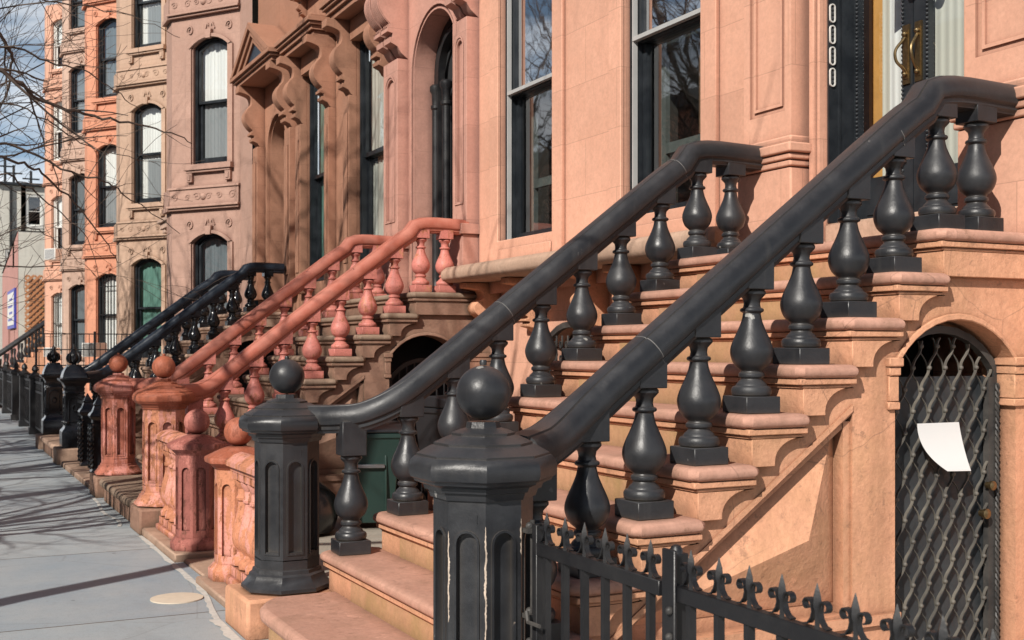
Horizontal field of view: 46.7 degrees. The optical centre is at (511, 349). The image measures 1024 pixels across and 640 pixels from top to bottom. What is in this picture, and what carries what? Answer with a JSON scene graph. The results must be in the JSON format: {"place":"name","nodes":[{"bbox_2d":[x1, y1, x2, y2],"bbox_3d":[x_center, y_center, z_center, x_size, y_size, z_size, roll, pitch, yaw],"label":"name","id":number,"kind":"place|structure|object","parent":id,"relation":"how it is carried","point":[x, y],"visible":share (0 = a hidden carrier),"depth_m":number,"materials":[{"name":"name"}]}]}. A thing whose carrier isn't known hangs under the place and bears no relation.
{"place":"outdoors","nodes":[
{"label":"outdoors","id":0,"kind":"place"},
{"bbox_2d":[24,275,44,354],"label":"trellis","id":1,"kind":"object","parent":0,"point":[33,304],"visible":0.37,"depth_m":51.04,"materials":[{"name":"brown wood"}]},
{"bbox_2d":[59,0,84,394],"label":"brownstone house","id":2,"kind":"structure","parent":0,"point":[73,298],"depth_m":36.42,"materials":[{"name":"beige stone"}]},
{"bbox_2d":[65,276,84,364],"bbox_3d":[-13.141,-0.888,36.225,1.183,2.736,0.312,0,0,27],"label":"window","id":3,"kind":"structure","parent":2,"relation":"in","point":[78,292],"depth_m":36.42,"materials":[{"name":"paint"}]},
{"bbox_2d":[65,165,84,254],"bbox_3d":[-13.141,-4.268,36.225,1.183,2.736,0.312,0,0,27],"label":"window","id":4,"kind":"structure","parent":2,"relation":"in","point":[80,189],"depth_m":36.42,"materials":[{"name":"paint"}]},
{"bbox_2d":[65,57,84,144],"bbox_3d":[-13.141,-7.618,36.225,1.183,2.636,0.312,0,0,27],"label":"window","id":5,"kind":"structure","parent":2,"relation":"in","point":[76,126],"depth_m":36.43,"materials":[{"name":"paint"}]},
{"bbox_2d":[65,0,84,39],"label":"window","id":6,"kind":"structure","parent":2,"relation":"in","point":[80,24],"depth_m":36.42,"materials":[{"name":"paint"}]},
{"bbox_2d":[82,0,115,398],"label":"brownstone house","id":7,"kind":"structure","parent":0,"point":[100,307],"depth_m":31.27,"materials":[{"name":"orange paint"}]},
{"bbox_2d":[82,343,106,356],"bbox_3d":[-10.046,0.005,28.498,0.480,0.336,0.357,0,0,28],"label":"air conditioner","id":8,"kind":"object","parent":7,"relation":"attached to","point":[86,352],"visible":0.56,"depth_m":28.36,"materials":[{"name":"white paint"}]},
{"bbox_2d":[91,263,115,359],"bbox_3d":[-10.528,-0.888,31.091,1.133,2.736,0.312,0,0,27],"label":"window","id":9,"kind":"structure","parent":7,"relation":"in","point":[107,296],"depth_m":31.24,"materials":[{"name":"paint"}]},
{"bbox_2d":[91,134,115,239],"bbox_3d":[-10.528,-4.268,31.091,1.133,2.736,0.312,0,0,27],"label":"window","id":10,"kind":"structure","parent":7,"relation":"in","point":[109,214],"depth_m":31.26,"materials":[{"name":"glass"}]},
{"bbox_2d":[91,8,115,109],"bbox_3d":[-10.528,-7.618,31.091,1.133,2.636,0.312,0,0,27],"label":"window","id":11,"kind":"structure","parent":7,"relation":"in","point":[107,78],"depth_m":31.26,"materials":[{"name":"paint"}]},
{"bbox_2d":[0,408,268,639],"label":"sidewalk","id":12,"kind":"structure","parent":0,"point":[76,563],"depth_m":8.08,"materials":[{"name":"grey concrete"}]},
{"bbox_2d":[0,361,20,420],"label":"iron fence","id":13,"kind":"object","parent":12,"relation":"on","point":[9,389],"visible":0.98,"depth_m":26.87,"materials":[{"name":"black metal"}]},
{"bbox_2d":[0,320,44,373],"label":"stoop","id":14,"kind":"object","parent":12,"relation":"on","point":[29,360],"visible":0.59,"depth_m":45.31,"materials":[{"name":"brown stone"}]},
{"bbox_2d":[17,363,44,434],"bbox_3d":[-8.399,0.880,20.899,0.240,1.240,5.500,0,0,-27],"label":"iron fence","id":15,"kind":"object","parent":12,"relation":"on","point":[31,398],"visible":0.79,"depth_m":20.95,"materials":[{"name":"black metal"}]},
{"bbox_2d":[0,136,67,239],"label":"street tree","id":16,"kind":"object","parent":12,"relation":"on","point":[23,171],"visible":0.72,"depth_m":18.07,"materials":[{"name":"brown plant"}]},
{"bbox_2d":[0,0,145,158],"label":"street tree","id":17,"kind":"object","parent":12,"relation":"on","point":[8,57],"visible":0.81,"depth_m":12.82,"materials":[{"name":"brown plant"}]},
{"bbox_2d":[61,460,90,489],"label":"garden kerb","id":18,"kind":"structure","parent":12,"relation":"on","point":[77,471],"depth_m":14.11,"materials":[{"name":"stone"}]},
{"bbox_2d":[77,394,84,418],"bbox_3d":[-5.511,0.987,15.160,0.049,0.826,0.550,0,0,-27],"label":"iron fence","id":19,"kind":"object","parent":18,"relation":"on","point":[80,401],"visible":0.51,"depth_m":15.19,"materials":[{"name":"black metal"}]},
{"bbox_2d":[77,393,92,465],"bbox_3d":[-5.281,1.010,14.744,0.224,0.940,0.224,0,0,-27],"label":"gate post","id":20,"kind":"object","parent":18,"relation":"on","point":[84,410],"visible":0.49,"depth_m":14.67,"materials":[{"name":"black metal"}]},
{"bbox_2d":[87,396,100,472],"bbox_3d":[-4.834,1.010,13.849,0.224,0.940,0.224,0,0,-27],"label":"gate post","id":21,"kind":"object","parent":18,"relation":"on","point":[94,443],"visible":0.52,"depth_m":13.78,"materials":[{"name":"black metal"}]},
{"bbox_2d":[0,0,203,287],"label":"street tree","id":22,"kind":"object","parent":12,"relation":"on","point":[28,92],"visible":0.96,"depth_m":10.65,"materials":[{"name":"brown plant"}]},
{"bbox_2d":[0,0,232,336],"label":"street tree","id":23,"kind":"object","parent":12,"relation":"on","point":[26,266],"visible":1,"depth_m":9.99,"materials":[{"name":"brown plant"}]},
{"bbox_2d":[35,312,297,464],"bbox_3d":[-5.073,0.483,17.585,3.470,2.054,3.180,0,0,-27],"label":"stoop","id":24,"kind":"object","parent":12,"relation":"on","point":[49,445],"visible":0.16,"depth_m":17.00,"materials":[{"name":"stone"}]},
{"bbox_2d":[39,270,247,434],"bbox_3d":[-5.666,0.011,18.429,3.194,2.563,0.595,0,0,-16],"label":"stoop railing","id":25,"kind":"object","parent":24,"relation":"on","point":[52,412],"visible":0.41,"depth_m":18.19,"materials":[{"name":"black metal"}]},
{"bbox_2d":[57,262,283,447],"bbox_3d":[-4.755,0.011,16.605,3.194,2.563,0.595,0,0,-37],"label":"stoop railing","id":26,"kind":"object","parent":24,"relation":"on","point":[75,378],"visible":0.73,"depth_m":16.62,"materials":[{"name":"black metal"}]},
{"bbox_2d":[92,498,241,639],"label":"mortar joint","id":27,"kind":"object","parent":12,"relation":"on","point":[228,632],"visible":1,"depth_m":7.39,"materials":[{"name":"beige concrete"}]},
{"bbox_2d":[150,592,202,603],"bbox_3d":[-2.017,1.496,7.130,0.310,0.007,0.310,0,0,-27],"label":"utility cover","id":28,"kind":"object","parent":12,"relation":"on","point":[178,598],"visible":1,"depth_m":7.10,"materials":[{"name":"beige metal"}]},
{"bbox_2d":[90,292,490,534],"bbox_3d":[-2.161,0.483,11.752,3.470,2.054,3.180,0,0,-27],"label":"stoop","id":29,"kind":"object","parent":12,"relation":"on","point":[426,324],"visible":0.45,"depth_m":11.15,"materials":[{"name":"stone"}]},
{"bbox_2d":[93,234,391,475],"bbox_3d":[-2.765,0.011,12.597,3.212,2.563,0.626,0,0,-16],"label":"stoop railing","id":30,"kind":"object","parent":29,"relation":"on","point":[116,390],"visible":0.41,"depth_m":12.28,"materials":[{"name":"red stone"}]},
{"bbox_2d":[132,217,468,507],"bbox_3d":[-1.857,0.011,10.756,3.232,2.563,0.623,0,0,-37],"label":"stoop railing","id":31,"kind":"object","parent":29,"relation":"on","point":[164,404],"visible":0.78,"depth_m":10.72,"materials":[{"name":"red stone"}]},
{"bbox_2d":[389,358,444,491],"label":"security gate","id":32,"kind":"structure","parent":29,"relation":"attached to","point":[397,370],"depth_m":11.33,"materials":[{"name":"black metal"}]},
{"bbox_2d":[225,228,1023,639],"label":"stoop","id":33,"kind":"object","parent":12,"relation":"on","point":[797,492],"visible":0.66,"depth_m":5.20,"materials":[{"name":"stone"}]},
{"bbox_2d":[239,140,762,595],"bbox_3d":[0.085,0.011,6.735,3.188,2.563,0.628,0,0,-16],"label":"stoop railing","id":34,"kind":"object","parent":33,"relation":"on","point":[286,430],"visible":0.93,"depth_m":6.41,"materials":[{"name":"black metal"}]},
{"bbox_2d":[409,75,1020,639],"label":"stoop railing","id":35,"kind":"object","parent":33,"relation":"on","point":[487,483],"visible":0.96,"depth_m":4.79,"materials":[{"name":"grey paint"}]},
{"bbox_2d":[522,513,661,639],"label":"fence gate","id":36,"kind":"structure","parent":35,"relation":"attached to","point":[536,614],"depth_m":3.58,"materials":[{"name":"black metal"}]},
{"bbox_2d":[895,325,999,639],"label":"security gate","id":37,"kind":"structure","parent":33,"relation":"attached to","point":[947,544],"depth_m":5.54,"materials":[{"name":"metal"}]},
{"bbox_2d":[917,422,970,470],"bbox_3d":[1.982,0.448,5.405,0.305,0.225,0.055,0,0,-27],"label":"paper sign","id":38,"kind":"object","parent":37,"relation":"attached to","point":[942,445],"visible":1,"depth_m":5.42,"materials":[{"name":"white paper"}]},
{"bbox_2d":[113,0,166,376],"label":"brownstone house","id":39,"kind":"structure","parent":0,"point":[137,307],"depth_m":26.08,"materials":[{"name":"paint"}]},
{"bbox_2d":[125,90,165,217],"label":"window","id":40,"kind":"structure","parent":39,"relation":"in","point":[153,112],"depth_m":26.07,"materials":[{"name":"glass"}]},
{"bbox_2d":[125,0,165,63],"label":"window","id":41,"kind":"structure","parent":39,"relation":"in","point":[152,39],"depth_m":26.07,"materials":[{"name":"paint"}]},
{"bbox_2d":[128,246,165,370],"bbox_3d":[-7.942,-0.888,25.937,1.113,2.736,0.312,0,0,27],"label":"window","id":42,"kind":"structure","parent":39,"relation":"in","point":[150,270],"depth_m":26.08,"materials":[{"name":"paint"}]},
{"bbox_2d":[42,0,257,364],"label":"brownstone house","id":43,"kind":"structure","parent":0,"point":[53,306],"depth_m":41.59,"materials":[{"name":"stone"},{"name":"dark paint"},{"name":"clear glass"}]},
{"bbox_2d":[45,348,59,356],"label":"air conditioner","id":44,"kind":"object","parent":43,"relation":"attached to","point":[48,351],"visible":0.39,"depth_m":40.39,"materials":[{"name":"white paint"}]},
{"bbox_2d":[44,248,61,260],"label":"air conditioner","id":45,"kind":"object","parent":43,"relation":"attached to","point":[51,253],"visible":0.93,"depth_m":40.32,"materials":[{"name":"white paint"}]},
{"bbox_2d":[48,188,61,266],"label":"window","id":46,"kind":"structure","parent":43,"relation":"in","point":[57,216],"depth_m":41.60,"materials":[{"name":"white paint"}]},
{"bbox_2d":[48,93,61,169],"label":"window","id":47,"kind":"structure","parent":43,"relation":"in","point":[57,149],"depth_m":41.59,"materials":[{"name":"white paint"}]},
{"bbox_2d":[48,11,61,77],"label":"window","id":48,"kind":"structure","parent":43,"relation":"in","point":[56,50],"depth_m":41.56,"materials":[{"name":"white paint"}]},
{"bbox_2d":[49,285,61,358],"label":"window","id":49,"kind":"structure","parent":43,"relation":"in","point":[57,302],"depth_m":41.59,"materials":[{"name":"white paint"}]},
{"bbox_2d":[0,0,369,183],"label":"sky","id":50,"kind":"structure","parent":0,"point":[21,122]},
{"bbox_2d":[162,0,257,340],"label":"brownstone house","id":51,"kind":"structure","parent":0,"point":[210,220],"depth_m":20.57,"materials":[{"name":"pinkish brown stone"},{"name":"dark paint"},{"name":"clear glass"}]},
{"bbox_2d":[183,20,254,182],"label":"window","id":52,"kind":"structure","parent":51,"relation":"in","point":[214,56],"depth_m":20.58,"materials":[{"name":"paint"}]},
{"bbox_2d":[186,218,257,322],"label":"window","id":53,"kind":"structure","parent":51,"relation":"in","point":[214,250],"depth_m":20.59,"materials":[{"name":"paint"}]},
{"bbox_2d":[135,458,381,577],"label":"areaway paving","id":54,"kind":"structure","parent":0,"point":[373,532],"depth_m":9.47,"materials":[{"name":"concrete"}]},
{"bbox_2d":[35,331,148,377],"bbox_3d":[-7.990,0.575,22.835,2.240,1.850,0.040,0,0,-27],"label":"wire fence","id":55,"kind":"object","parent":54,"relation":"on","point":[94,334],"visible":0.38,"depth_m":22.72,"materials":[{"name":"black metal"}]},
{"bbox_2d":[142,527,226,607],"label":"areaway kerb","id":56,"kind":"structure","parent":54,"relation":"on","point":[199,562],"depth_m":8.35,"materials":[{"name":"stone"}]},
{"bbox_2d":[156,428,186,538],"bbox_3d":[-2.586,1.070,9.210,0.200,0.860,0.930,0,0,-27],"label":"garden balustrade","id":57,"kind":"object","parent":56,"relation":"on","point":[165,525],"visible":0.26,"depth_m":9.33,"materials":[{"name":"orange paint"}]},
{"bbox_2d":[166,409,226,551],"bbox_3d":[-2.293,0.957,8.624,0.404,1.047,0.404,0,0,-27],"label":"garden newel","id":58,"kind":"object","parent":56,"relation":"on","point":[194,501],"visible":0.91,"depth_m":8.51,"materials":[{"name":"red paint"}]},
{"bbox_2d":[204,417,253,581],"bbox_3d":[-1.748,0.957,7.577,0.404,1.047,0.404,0,0,-27],"label":"garden newel","id":59,"kind":"object","parent":56,"relation":"on","point":[226,494],"visible":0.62,"depth_m":7.46,"materials":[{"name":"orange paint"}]},
{"bbox_2d":[226,452,253,584],"bbox_3d":[-1.512,1.070,7.058,0.200,0.860,0.820,0,0,-27],"label":"garden balustrade","id":60,"kind":"object","parent":56,"relation":"on","point":[240,465],"visible":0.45,"depth_m":7.16,"materials":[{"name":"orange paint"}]},
{"bbox_2d":[358,421,401,522],"bbox_3d":[-1.192,1.049,10.050,0.516,0.890,0.576,0,0,-7],"label":"wheelie bin","id":61,"kind":"object","parent":54,"relation":"on","point":[378,479],"visible":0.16,"depth_m":9.81,"materials":[{"name":"green plastic"}]},
{"bbox_2d":[364,0,479,294],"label":"brownstone house","id":62,"kind":"structure","parent":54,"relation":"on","point":[429,50],"depth_m":12.96,"materials":[{"name":"pink-painted brownstone"},{"name":"glass"},{"name":"black paint"}]},
{"bbox_2d":[430,18,452,291],"bbox_3d":[-0.591,-2.230,12.614,0.230,3.340,1.500,0,0,-27],"label":"front door","id":63,"kind":"structure","parent":62,"relation":"in","point":[441,91],"depth_m":12.92,"materials":[{"name":"black wood"}]},
{"bbox_2d":[416,395,510,500],"bbox_3d":[-0.466,0.951,10.671,0.630,1.087,0.704,0,0,-37],"label":"wheelie bin","id":64,"kind":"object","parent":54,"relation":"on","point":[428,434],"visible":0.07,"depth_m":10.54,"materials":[{"name":"black plastic"}]},
{"bbox_2d":[230,0,388,336],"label":"brownstone house","id":65,"kind":"structure","parent":0,"point":[295,59],"depth_m":16.90,"materials":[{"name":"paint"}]},
{"bbox_2d":[310,61,369,281],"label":"window","id":66,"kind":"structure","parent":65,"relation":"in","point":[316,180],"depth_m":16.92,"materials":[{"name":"glass"}]},
{"bbox_2d":[360,40,383,260],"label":"window","id":67,"kind":"structure","parent":65,"relation":"in","point":[372,162],"depth_m":14.98,"materials":[{"name":"glass"}]},
{"bbox_2d":[319,480,337,533],"bbox_3d":[-1.703,1.232,9.592,0.631,0.540,0.619,0,0,-27],"label":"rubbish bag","id":68,"kind":"object","parent":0,"point":[328,516],"visible":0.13,"depth_m":9.46,"materials":[{"name":"black plastic"}]},
{"bbox_2d":[441,0,1023,420],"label":"brownstone house","id":69,"kind":"structure","parent":0,"point":[591,111],"depth_m":8.70,"materials":[{"name":"orange stone"}]},
{"bbox_2d":[505,0,551,239],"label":"window","id":70,"kind":"structure","parent":69,"relation":"in","point":[528,23],"depth_m":11.04,"materials":[{"name":"glass"}]},
{"bbox_2d":[549,322,593,375],"bbox_3d":[0.608,0.280,10.083,0.285,1.040,0.900,0,0,-27],"label":"window","id":71,"kind":"structure","parent":69,"relation":"in","point":[564,325],"depth_m":10.17,"materials":[{"name":"paint"}]},
{"bbox_2d":[630,0,699,212],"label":"window","id":72,"kind":"structure","parent":69,"relation":"in","point":[665,34],"depth_m":9.12,"materials":[{"name":"glass"}]},
{"bbox_2d":[826,0,963,240],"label":"front door","id":73,"kind":"structure","parent":69,"relation":"in","point":[877,50],"depth_m":7.10,"materials":[{"name":"paint"}]},
{"label":"ground","id":74,"kind":"structure","parent":0,"visible":0},
{"bbox_2d":[0,159,44,365],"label":"cream building","id":75,"kind":"structure","parent":74,"relation":"on","point":[33,203],"depth_m":72.12,"materials":[{"name":"paint"}]},
{"bbox_2d":[5,249,8,262],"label":"window","id":76,"kind":"structure","parent":75,"relation":"in","point":[6,254],"depth_m":71.91,"materials":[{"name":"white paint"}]},
{"bbox_2d":[26,194,42,227],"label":"window","id":77,"kind":"structure","parent":75,"relation":"in","point":[34,202],"depth_m":73.56,"materials":[{"name":"white paint"}]},
{"bbox_2d":[2,230,44,366],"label":"shop building","id":78,"kind":"structure","parent":74,"relation":"on","point":[22,257],"depth_m":51.23,"materials":[{"name":"paint"}]},
{"bbox_2d":[7,288,15,328],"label":"shop sign","id":79,"kind":"object","parent":78,"relation":"attached to","point":[11,312],"visible":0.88,"depth_m":53.08,"materials":[{"name":"white paint"}]},
{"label":"fence kerb","id":80,"kind":"structure","parent":0,"visible":0},
{"bbox_2d":[662,544,995,639],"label":"iron fence","id":81,"kind":"object","parent":80,"relation":"on","point":[682,601],"visible":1,"depth_m":2.87,"materials":[{"name":"black metal"}]}
]}

